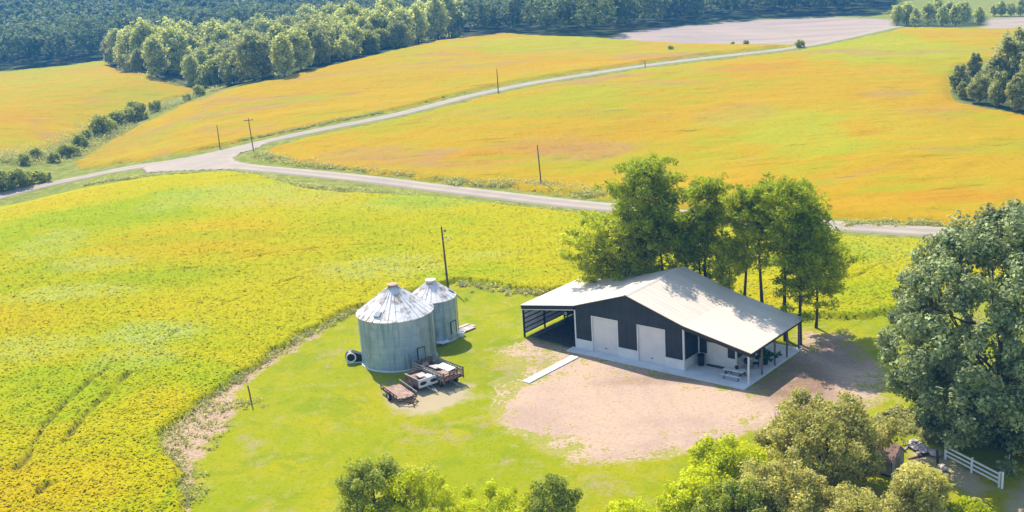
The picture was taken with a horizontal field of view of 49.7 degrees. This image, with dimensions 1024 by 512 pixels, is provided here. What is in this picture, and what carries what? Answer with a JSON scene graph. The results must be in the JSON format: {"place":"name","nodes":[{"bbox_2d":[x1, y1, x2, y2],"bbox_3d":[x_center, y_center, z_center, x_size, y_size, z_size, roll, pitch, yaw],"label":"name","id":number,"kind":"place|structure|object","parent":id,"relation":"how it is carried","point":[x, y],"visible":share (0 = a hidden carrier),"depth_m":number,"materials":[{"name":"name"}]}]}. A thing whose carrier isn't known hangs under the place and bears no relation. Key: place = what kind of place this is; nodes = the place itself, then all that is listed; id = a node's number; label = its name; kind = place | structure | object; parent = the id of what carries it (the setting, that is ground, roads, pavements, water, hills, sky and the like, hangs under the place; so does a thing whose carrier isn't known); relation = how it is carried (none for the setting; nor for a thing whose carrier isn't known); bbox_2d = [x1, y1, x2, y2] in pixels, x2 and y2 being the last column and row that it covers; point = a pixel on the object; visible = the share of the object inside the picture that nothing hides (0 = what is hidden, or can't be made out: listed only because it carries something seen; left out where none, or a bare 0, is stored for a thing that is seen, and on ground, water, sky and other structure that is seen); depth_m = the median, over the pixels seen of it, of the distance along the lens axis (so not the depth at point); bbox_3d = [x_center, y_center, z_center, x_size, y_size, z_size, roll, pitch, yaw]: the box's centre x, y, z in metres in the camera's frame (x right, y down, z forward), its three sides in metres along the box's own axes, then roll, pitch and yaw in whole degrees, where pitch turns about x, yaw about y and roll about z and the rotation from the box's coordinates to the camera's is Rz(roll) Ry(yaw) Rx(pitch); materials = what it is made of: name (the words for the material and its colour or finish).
{"place":"outdoors","nodes":[
{"label":"outdoors","id":0,"kind":"place"},
{"bbox_2d":[0,61,194,156],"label":"golden field","id":1,"kind":"structure","parent":0,"point":[37,105],"depth_m":330.72,"materials":[{"name":"plant"}]},
{"bbox_2d":[142,142,266,172],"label":"road","id":2,"kind":"structure","parent":0,"point":[224,160],"depth_m":220.84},
{"bbox_2d":[0,26,904,198],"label":"road","id":3,"kind":"structure","parent":0,"point":[13,192],"depth_m":250.31,"materials":[{"name":"asphalt"}]},
{"bbox_2d":[0,172,1010,511],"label":"soybean field","id":4,"kind":"structure","parent":0,"point":[136,316],"depth_m":130.59,"materials":[{"name":"yellow plant"}]},
{"bbox_2d":[0,0,1023,511],"bbox_3d":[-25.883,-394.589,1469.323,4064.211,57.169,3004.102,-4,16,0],"label":"ground","id":5,"kind":"structure","parent":0,"point":[602,434],"depth_m":96.43,"materials":[{"name":"plant"}]},
{"bbox_2d":[0,169,16,190],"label":"leafy bush","id":6,"kind":"object","parent":5,"relation":"on","point":[6,182],"visible":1,"depth_m":228.51,"materials":[{"name":"green plant"}]},
{"bbox_2d":[8,167,31,187],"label":"leafy bush","id":7,"kind":"object","parent":5,"relation":"on","point":[22,176],"visible":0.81,"depth_m":230.95,"materials":[{"name":"green plant"}]},
{"bbox_2d":[70,134,89,147],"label":"leafy bush","id":8,"kind":"object","parent":5,"relation":"on","point":[81,140],"visible":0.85,"depth_m":269.88,"materials":[{"name":"green plant"}]},
{"bbox_2d":[86,113,114,136],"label":"leafy bush","id":9,"kind":"object","parent":5,"relation":"on","point":[96,125],"visible":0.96,"depth_m":283.77,"materials":[{"name":"green plant"}]},
{"bbox_2d":[104,28,120,64],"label":"broadleaf tree","id":10,"kind":"object","parent":5,"relation":"on","point":[110,37],"visible":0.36,"depth_m":456.73,"materials":[{"name":"green plant"}]},
{"bbox_2d":[108,109,132,123],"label":"leafy bush","id":11,"kind":"object","parent":5,"relation":"on","point":[117,116],"visible":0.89,"depth_m":295.46,"materials":[{"name":"green plant"}]},
{"bbox_2d":[116,39,131,70],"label":"broadleaf tree","id":12,"kind":"object","parent":5,"relation":"on","point":[124,44],"visible":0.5,"depth_m":393.50,"materials":[{"name":"green plant"}]},
{"bbox_2d":[112,25,140,70],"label":"broadleaf tree","id":13,"kind":"object","parent":5,"relation":"on","point":[123,30],"visible":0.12,"depth_m":400.20,"materials":[{"name":"green plant"}]},
{"bbox_2d":[121,100,148,118],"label":"leafy bush","id":14,"kind":"object","parent":5,"relation":"on","point":[139,108],"visible":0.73,"depth_m":303.06,"materials":[{"name":"green plant"}]},
{"bbox_2d":[128,48,145,72],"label":"broadleaf tree","id":15,"kind":"object","parent":5,"relation":"on","point":[136,60],"visible":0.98,"depth_m":384.38,"materials":[{"name":"green plant"}]},
{"bbox_2d":[121,17,159,70],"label":"broadleaf tree","id":16,"kind":"object","parent":5,"relation":"on","point":[141,31],"visible":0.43,"depth_m":391.71,"materials":[{"name":"green plant"}]},
{"bbox_2d":[140,34,170,75],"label":"broadleaf tree","id":17,"kind":"object","parent":5,"relation":"on","point":[152,45],"visible":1,"depth_m":365.22,"materials":[{"name":"green plant"}]},
{"bbox_2d":[158,25,193,73],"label":"broadleaf tree","id":18,"kind":"object","parent":5,"relation":"on","point":[176,41],"visible":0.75,"depth_m":377.09,"materials":[{"name":"green plant"}]},
{"bbox_2d":[180,54,201,83],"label":"broadleaf tree","id":19,"kind":"object","parent":5,"relation":"on","point":[189,64],"visible":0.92,"depth_m":355.60,"materials":[{"name":"green plant"}]},
{"bbox_2d":[191,46,213,65],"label":"broadleaf tree","id":20,"kind":"object","parent":5,"relation":"on","point":[200,55],"visible":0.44,"depth_m":364.02,"materials":[{"name":"green plant"}]},
{"bbox_2d":[197,17,219,49],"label":"broadleaf tree","id":21,"kind":"object","parent":5,"relation":"on","point":[207,25],"visible":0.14,"depth_m":400.62,"materials":[{"name":"green plant"}]},
{"bbox_2d":[196,57,231,86],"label":"broadleaf tree","id":22,"kind":"object","parent":5,"relation":"on","point":[207,77],"visible":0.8,"depth_m":349.92,"materials":[{"name":"green plant"}]},
{"bbox_2d":[200,23,234,49],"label":"broadleaf tree","id":23,"kind":"object","parent":5,"relation":"on","point":[221,32],"visible":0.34,"depth_m":395.47,"materials":[{"name":"green plant"}]},
{"bbox_2d":[216,46,250,85],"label":"broadleaf tree","id":24,"kind":"object","parent":5,"relation":"on","point":[227,76],"visible":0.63,"depth_m":344.58,"materials":[{"name":"green plant"}]},
{"bbox_2d":[225,29,274,80],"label":"broadleaf tree","id":25,"kind":"object","parent":5,"relation":"on","point":[256,63],"visible":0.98,"depth_m":326.62,"materials":[{"name":"green plant"}]},
{"bbox_2d":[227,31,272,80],"bbox_3d":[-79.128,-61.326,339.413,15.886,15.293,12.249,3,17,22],"label":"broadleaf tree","id":26,"kind":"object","parent":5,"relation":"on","point":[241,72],"visible":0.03,"depth_m":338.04,"materials":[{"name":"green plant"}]},
{"bbox_2d":[251,18,273,32],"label":"broadleaf tree","id":27,"kind":"object","parent":5,"relation":"on","point":[263,25],"visible":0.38,"depth_m":457.59,"materials":[{"name":"green plant"}]},
{"bbox_2d":[264,22,288,42],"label":"broadleaf tree","id":28,"kind":"object","parent":5,"relation":"on","point":[274,31],"visible":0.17,"depth_m":375.44,"materials":[{"name":"green plant"}]},
{"bbox_2d":[268,32,295,76],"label":"broadleaf tree","id":29,"kind":"object","parent":5,"relation":"on","point":[280,42],"visible":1,"depth_m":319.64,"materials":[{"name":"green plant"}]},
{"bbox_2d":[286,27,314,69],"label":"broadleaf tree","id":30,"kind":"object","parent":5,"relation":"on","point":[301,43],"visible":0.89,"depth_m":329.09,"materials":[{"name":"green plant"}]},
{"bbox_2d":[296,11,332,62],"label":"broadleaf tree","id":31,"kind":"object","parent":5,"relation":"on","point":[307,18],"visible":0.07,"depth_m":361.50,"materials":[{"name":"green plant"}]},
{"bbox_2d":[300,18,335,64],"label":"broadleaf tree","id":32,"kind":"object","parent":5,"relation":"on","point":[312,27],"visible":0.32,"depth_m":341.71,"materials":[{"name":"green plant"}]},
{"bbox_2d":[311,30,331,64],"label":"broadleaf tree","id":33,"kind":"object","parent":5,"relation":"on","point":[321,48],"visible":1,"depth_m":337.03,"materials":[{"name":"green plant"}]},
{"bbox_2d":[319,1,341,16],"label":"broadleaf tree","id":34,"kind":"object","parent":5,"relation":"on","point":[329,9],"visible":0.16,"depth_m":422.56,"materials":[{"name":"green plant"}]},
{"bbox_2d":[330,34,355,59],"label":"broadleaf tree","id":35,"kind":"object","parent":5,"relation":"on","point":[339,47],"visible":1,"depth_m":345.70,"materials":[{"name":"green plant"}]},
{"bbox_2d":[339,22,365,56],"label":"broadleaf tree","id":36,"kind":"object","parent":5,"relation":"on","point":[351,32],"visible":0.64,"depth_m":351.85,"materials":[{"name":"green plant"}]},
{"bbox_2d":[345,350,361,363],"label":"aeration fan","id":37,"kind":"object","parent":5,"relation":"on","point":[352,356],"visible":0.98,"depth_m":107.45},
{"bbox_2d":[339,0,368,18],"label":"broadleaf tree","id":38,"kind":"object","parent":5,"relation":"on","point":[351,8],"visible":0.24,"depth_m":400.69,"materials":[{"name":"green plant"}]},
{"bbox_2d":[358,29,380,53],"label":"broadleaf tree","id":39,"kind":"object","parent":5,"relation":"on","point":[370,43],"visible":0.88,"depth_m":360.05,"materials":[{"name":"green plant"}]},
{"bbox_2d":[333,453,413,511],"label":"broadleaf tree","id":40,"kind":"object","parent":5,"relation":"on","point":[368,478],"visible":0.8,"depth_m":71.66,"materials":[{"name":"green plant"}]},
{"bbox_2d":[368,10,387,30],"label":"broadleaf tree","id":41,"kind":"object","parent":5,"relation":"on","point":[376,20],"visible":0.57,"depth_m":385.62,"materials":[{"name":"green plant"}]},
{"bbox_2d":[373,28,392,49],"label":"broadleaf tree","id":42,"kind":"object","parent":5,"relation":"on","point":[384,36],"visible":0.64,"depth_m":377.47,"materials":[{"name":"green plant"}]},
{"bbox_2d":[356,282,437,372],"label":"grain bin","id":43,"kind":"object","parent":5,"relation":"on","point":[396,327],"visible":0.97,"depth_m":104.54,"materials":[{"name":"metal"}]},
{"bbox_2d":[386,20,411,48],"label":"broadleaf tree","id":44,"kind":"object","parent":5,"relation":"on","point":[400,35],"visible":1,"depth_m":376.14,"materials":[{"name":"green plant"}]},
{"bbox_2d":[380,379,417,405],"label":"flat trailer","id":45,"kind":"object","parent":5,"relation":"on","point":[398,391],"visible":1,"depth_m":98.30,"materials":[{"name":"wood"}]},
{"bbox_2d":[384,7,416,46],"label":"broadleaf tree","id":46,"kind":"object","parent":5,"relation":"on","point":[404,15],"visible":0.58,"depth_m":383.86,"materials":[{"name":"green plant"}]},
{"bbox_2d":[363,463,463,511],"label":"leafy bush","id":47,"kind":"object","parent":5,"relation":"on","point":[427,477],"visible":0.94,"depth_m":70.72,"materials":[{"name":"green plant"}]},
{"bbox_2d":[409,3,429,43],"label":"broadleaf tree","id":48,"kind":"object","parent":5,"relation":"on","point":[420,22],"visible":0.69,"depth_m":396.53,"materials":[{"name":"green plant"}]},
{"bbox_2d":[404,368,437,392],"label":"trailer","id":49,"kind":"object","parent":5,"relation":"on","point":[419,378],"visible":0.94,"depth_m":99.86,"materials":[{"name":"white paint"}]},
{"bbox_2d":[73,33,792,168],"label":"golden field","id":50,"kind":"structure","parent":5,"relation":"on","point":[401,78],"depth_m":292.33,"materials":[{"name":"plant"}]},
{"bbox_2d":[412,278,458,344],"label":"grain bin","id":51,"kind":"object","parent":5,"relation":"on","point":[440,297],"visible":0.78,"depth_m":111.13,"materials":[{"name":"metal"}]},
{"bbox_2d":[0,0,873,60],"bbox_3d":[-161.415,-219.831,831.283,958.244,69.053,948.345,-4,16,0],"label":"forest","id":52,"kind":"object","parent":5,"relation":"on","point":[30,29],"visible":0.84,"depth_m":502.52,"materials":[{"name":"plant"}]},
{"bbox_2d":[412,355,463,386],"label":"rail sided wagon","id":53,"kind":"object","parent":5,"relation":"on","point":[446,372],"visible":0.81,"depth_m":101.11,"materials":[{"name":"white paint"}]},
{"bbox_2d":[424,0,451,39],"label":"broadleaf tree","id":54,"kind":"object","parent":5,"relation":"on","point":[436,15],"visible":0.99,"depth_m":421.86,"materials":[{"name":"green plant"}]},
{"bbox_2d":[440,0,465,37],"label":"broadleaf tree","id":55,"kind":"object","parent":5,"relation":"on","point":[451,6],"visible":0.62,"depth_m":438.66,"materials":[{"name":"green plant"}]},
{"bbox_2d":[0,70,944,506],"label":"weeds","id":56,"kind":"object","parent":5,"relation":"on","point":[906,420],"visible":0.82,"depth_m":171.35,"materials":[{"name":"plant"}]},
{"bbox_2d":[443,478,531,511],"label":"leafy bush","id":57,"kind":"object","parent":5,"relation":"on","point":[503,501],"visible":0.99,"depth_m":71.37,"materials":[{"name":"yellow plant"}]},
{"bbox_2d":[523,472,583,511],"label":"broadleaf tree","id":58,"kind":"object","parent":5,"relation":"on","point":[554,490],"visible":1,"depth_m":70.60,"materials":[{"name":"green plant"}]},
{"bbox_2d":[557,208,659,284],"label":"pine tree","id":59,"kind":"object","parent":5,"relation":"on","point":[592,255],"visible":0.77,"depth_m":114.03,"materials":[{"name":"green plant"}]},
{"bbox_2d":[599,218,656,275],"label":"pine tree","id":60,"kind":"object","parent":5,"relation":"on","point":[612,259],"visible":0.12,"depth_m":115.20,"materials":[{"name":"green plant"}]},
{"bbox_2d":[599,496,660,511],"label":"leafy bush","id":61,"kind":"object","parent":5,"relation":"on","point":[627,506],"visible":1,"depth_m":71.09,"materials":[{"name":"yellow plant"}]},
{"bbox_2d":[592,152,690,273],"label":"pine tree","id":62,"kind":"object","parent":5,"relation":"on","point":[648,186],"visible":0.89,"depth_m":111.27,"materials":[{"name":"green plant"}]},
{"bbox_2d":[268,27,1023,225],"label":"golden field","id":63,"kind":"structure","parent":5,"relation":"on","point":[877,126],"depth_m":207.97,"materials":[{"name":"plant"}]},
{"bbox_2d":[622,194,681,272],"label":"pine tree","id":64,"kind":"object","parent":5,"relation":"on","point":[655,242],"visible":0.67,"depth_m":111.55,"materials":[{"name":"green plant"}]},
{"bbox_2d":[520,266,804,389],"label":"pole barn","id":65,"kind":"structure","parent":5,"relation":"on","point":[675,321],"depth_m":102.65,"materials":[{"name":"metal"}]},
{"bbox_2d":[591,316,618,355],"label":"roll up door","id":66,"kind":"structure","parent":65,"relation":"in","point":[604,331],"depth_m":105.13,"materials":[{"name":"white paint"}]},
{"bbox_2d":[636,324,665,365],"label":"roll up door","id":67,"kind":"structure","parent":65,"relation":"in","point":[650,340],"depth_m":101.95,"materials":[{"name":"white paint"}]},
{"bbox_2d":[708,342,726,366],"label":"door","id":68,"kind":"structure","parent":65,"relation":"in","point":[717,354],"depth_m":100.56,"materials":[{"name":"white paint"}]},
{"bbox_2d":[750,347,781,364],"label":"potted plant","id":69,"kind":"object","parent":65,"relation":"on","point":[766,357],"visible":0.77,"depth_m":99.96,"materials":[{"name":"green plant"}]},
{"bbox_2d":[658,209,704,269],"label":"pine tree","id":70,"kind":"object","parent":5,"relation":"on","point":[681,257],"visible":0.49,"depth_m":110.35,"materials":[{"name":"green plant"}]},
{"bbox_2d":[663,207,729,279],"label":"pine tree","id":71,"kind":"object","parent":5,"relation":"on","point":[690,241],"visible":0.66,"depth_m":109.13,"materials":[{"name":"green plant"}]},
{"bbox_2d":[651,464,744,511],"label":"leafy bush","id":72,"kind":"object","parent":5,"relation":"on","point":[681,494],"visible":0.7,"depth_m":71.85,"materials":[{"name":"green plant"}]},
{"bbox_2d":[674,171,734,276],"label":"pine tree","id":73,"kind":"object","parent":5,"relation":"on","point":[713,207],"visible":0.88,"depth_m":107.81,"materials":[{"name":"green plant"}]},
{"bbox_2d":[684,433,767,491],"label":"leafy bush","id":74,"kind":"object","parent":5,"relation":"on","point":[709,450],"visible":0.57,"depth_m":74.98,"materials":[{"name":"green plant"}]},
{"bbox_2d":[705,234,756,295],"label":"pine tree","id":75,"kind":"object","parent":5,"relation":"on","point":[725,252],"visible":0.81,"depth_m":107.41,"materials":[{"name":"green plant"}]},
{"bbox_2d":[691,473,776,511],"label":"leafy bush","id":76,"kind":"object","parent":5,"relation":"on","point":[730,488],"visible":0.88,"depth_m":69.52,"materials":[{"name":"green plant"}]},
{"bbox_2d":[716,184,772,295],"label":"pine tree","id":77,"kind":"object","parent":5,"relation":"on","point":[728,201],"visible":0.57,"depth_m":105.58,"materials":[{"name":"green plant"}]},
{"bbox_2d":[724,172,786,302],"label":"pine tree","id":78,"kind":"object","parent":5,"relation":"on","point":[757,190],"visible":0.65,"depth_m":104.35,"materials":[{"name":"green plant"}]},
{"bbox_2d":[728,455,827,511],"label":"broadleaf tree","id":79,"kind":"object","parent":5,"relation":"on","point":[805,499],"visible":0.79,"depth_m":70.61,"materials":[{"name":"green plant"}]},
{"bbox_2d":[742,174,832,340],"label":"pine tree","id":80,"kind":"object","parent":5,"relation":"on","point":[795,193],"visible":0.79,"depth_m":101.87,"materials":[{"name":"green plant"}]},
{"bbox_2d":[766,205,844,344],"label":"pine tree","id":81,"kind":"object","parent":5,"relation":"on","point":[810,253],"visible":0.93,"depth_m":101.17,"materials":[{"name":"green plant"}]},
{"bbox_2d":[776,227,869,327],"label":"pine tree","id":82,"kind":"object","parent":5,"relation":"on","point":[836,286],"visible":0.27,"depth_m":105.18,"materials":[{"name":"green plant"}]},
{"bbox_2d":[751,385,904,499],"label":"broadleaf tree","id":83,"kind":"object","parent":5,"relation":"on","point":[795,429],"visible":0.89,"depth_m":75.10,"materials":[{"name":"green plant"}]},
{"bbox_2d":[814,481,900,511],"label":"leafy bush","id":84,"kind":"object","parent":5,"relation":"on","point":[848,499],"visible":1,"depth_m":69.20,"materials":[{"name":"green plant"}]},
{"bbox_2d":[889,3,906,25],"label":"broadleaf tree","id":85,"kind":"object","parent":5,"relation":"on","point":[898,14],"visible":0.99,"depth_m":392.19,"materials":[{"name":"green plant"}]},
{"bbox_2d":[882,460,952,511],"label":"leafy bush","id":86,"kind":"object","parent":5,"relation":"on","point":[912,487],"visible":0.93,"depth_m":71.10,"materials":[{"name":"green plant"}]},
{"bbox_2d":[920,2,935,25],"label":"broadleaf tree","id":87,"kind":"object","parent":5,"relation":"on","point":[928,7],"visible":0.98,"depth_m":391.80,"materials":[{"name":"green plant"}]},
{"bbox_2d":[935,5,950,25],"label":"broadleaf tree","id":88,"kind":"object","parent":5,"relation":"on","point":[945,19],"visible":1,"depth_m":376.35,"materials":[{"name":"green plant"}]},
{"bbox_2d":[874,198,1023,477],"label":"broadleaf tree","id":89,"kind":"object","parent":5,"relation":"on","point":[974,400],"visible":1,"depth_m":78.58,"materials":[{"name":"green plant"}]},
{"bbox_2d":[949,3,963,25],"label":"broadleaf tree","id":90,"kind":"object","parent":5,"relation":"on","point":[956,9],"visible":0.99,"depth_m":378.04,"materials":[{"name":"green plant"}]},
{"bbox_2d":[947,64,970,90],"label":"broadleaf tree","id":91,"kind":"object","parent":5,"relation":"on","point":[959,72],"visible":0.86,"depth_m":227.53,"materials":[{"name":"green plant"}]},
{"bbox_2d":[958,0,972,23],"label":"broadleaf tree","id":92,"kind":"object","parent":5,"relation":"on","point":[965,5],"visible":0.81,"depth_m":398.12,"materials":[{"name":"green plant"}]},
{"bbox_2d":[944,495,992,511],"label":"leafy bush","id":93,"kind":"object","parent":5,"relation":"on","point":[963,504],"visible":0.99,"depth_m":70.81,"materials":[{"name":"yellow plant"}]},
{"bbox_2d":[944,446,1000,487],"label":"rail fence","id":94,"kind":"object","parent":5,"relation":"on","point":[971,468],"visible":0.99,"depth_m":78.22,"materials":[{"name":"white wood"}]},
{"bbox_2d":[966,52,982,77],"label":"broadleaf tree","id":95,"kind":"object","parent":5,"relation":"on","point":[974,67],"visible":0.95,"depth_m":241.37,"materials":[{"name":"green plant"}]},
{"bbox_2d":[966,71,989,102],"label":"broadleaf tree","id":96,"kind":"object","parent":5,"relation":"on","point":[977,89],"visible":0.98,"depth_m":214.94,"materials":[{"name":"green plant"}]},
{"bbox_2d":[984,55,1008,83],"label":"broadleaf tree","id":97,"kind":"object","parent":5,"relation":"on","point":[991,68],"visible":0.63,"depth_m":229.78,"materials":[{"name":"green plant"}]},
{"bbox_2d":[987,70,1008,106],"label":"broadleaf tree","id":98,"kind":"object","parent":5,"relation":"on","point":[1000,81],"visible":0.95,"depth_m":210.43,"materials":[{"name":"green plant"}]},
{"bbox_2d":[991,25,1023,80],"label":"broadleaf tree","id":99,"kind":"object","parent":5,"relation":"on","point":[1009,47],"visible":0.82,"depth_m":228.21,"materials":[{"name":"green plant"}]},
{"bbox_2d":[1004,72,1023,111],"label":"broadleaf tree","id":100,"kind":"object","parent":5,"relation":"on","point":[1014,91],"visible":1,"depth_m":205.08,"materials":[{"name":"green plant"}]},
{"bbox_2d":[522,355,578,383],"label":"concrete path","id":101,"kind":"structure","parent":0,"point":[548,370],"depth_m":102.47,"materials":[{"name":"white paint"}]},
{"bbox_2d":[234,161,998,236],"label":"road","id":102,"kind":"structure","parent":0,"point":[914,230],"depth_m":175.21,"materials":[{"name":"asphalt"}]},
{"bbox_2d":[874,440,906,477],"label":"garden shed","id":103,"kind":"structure","parent":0,"point":[894,459],"depth_m":78.74,"materials":[{"name":"brown wood"}]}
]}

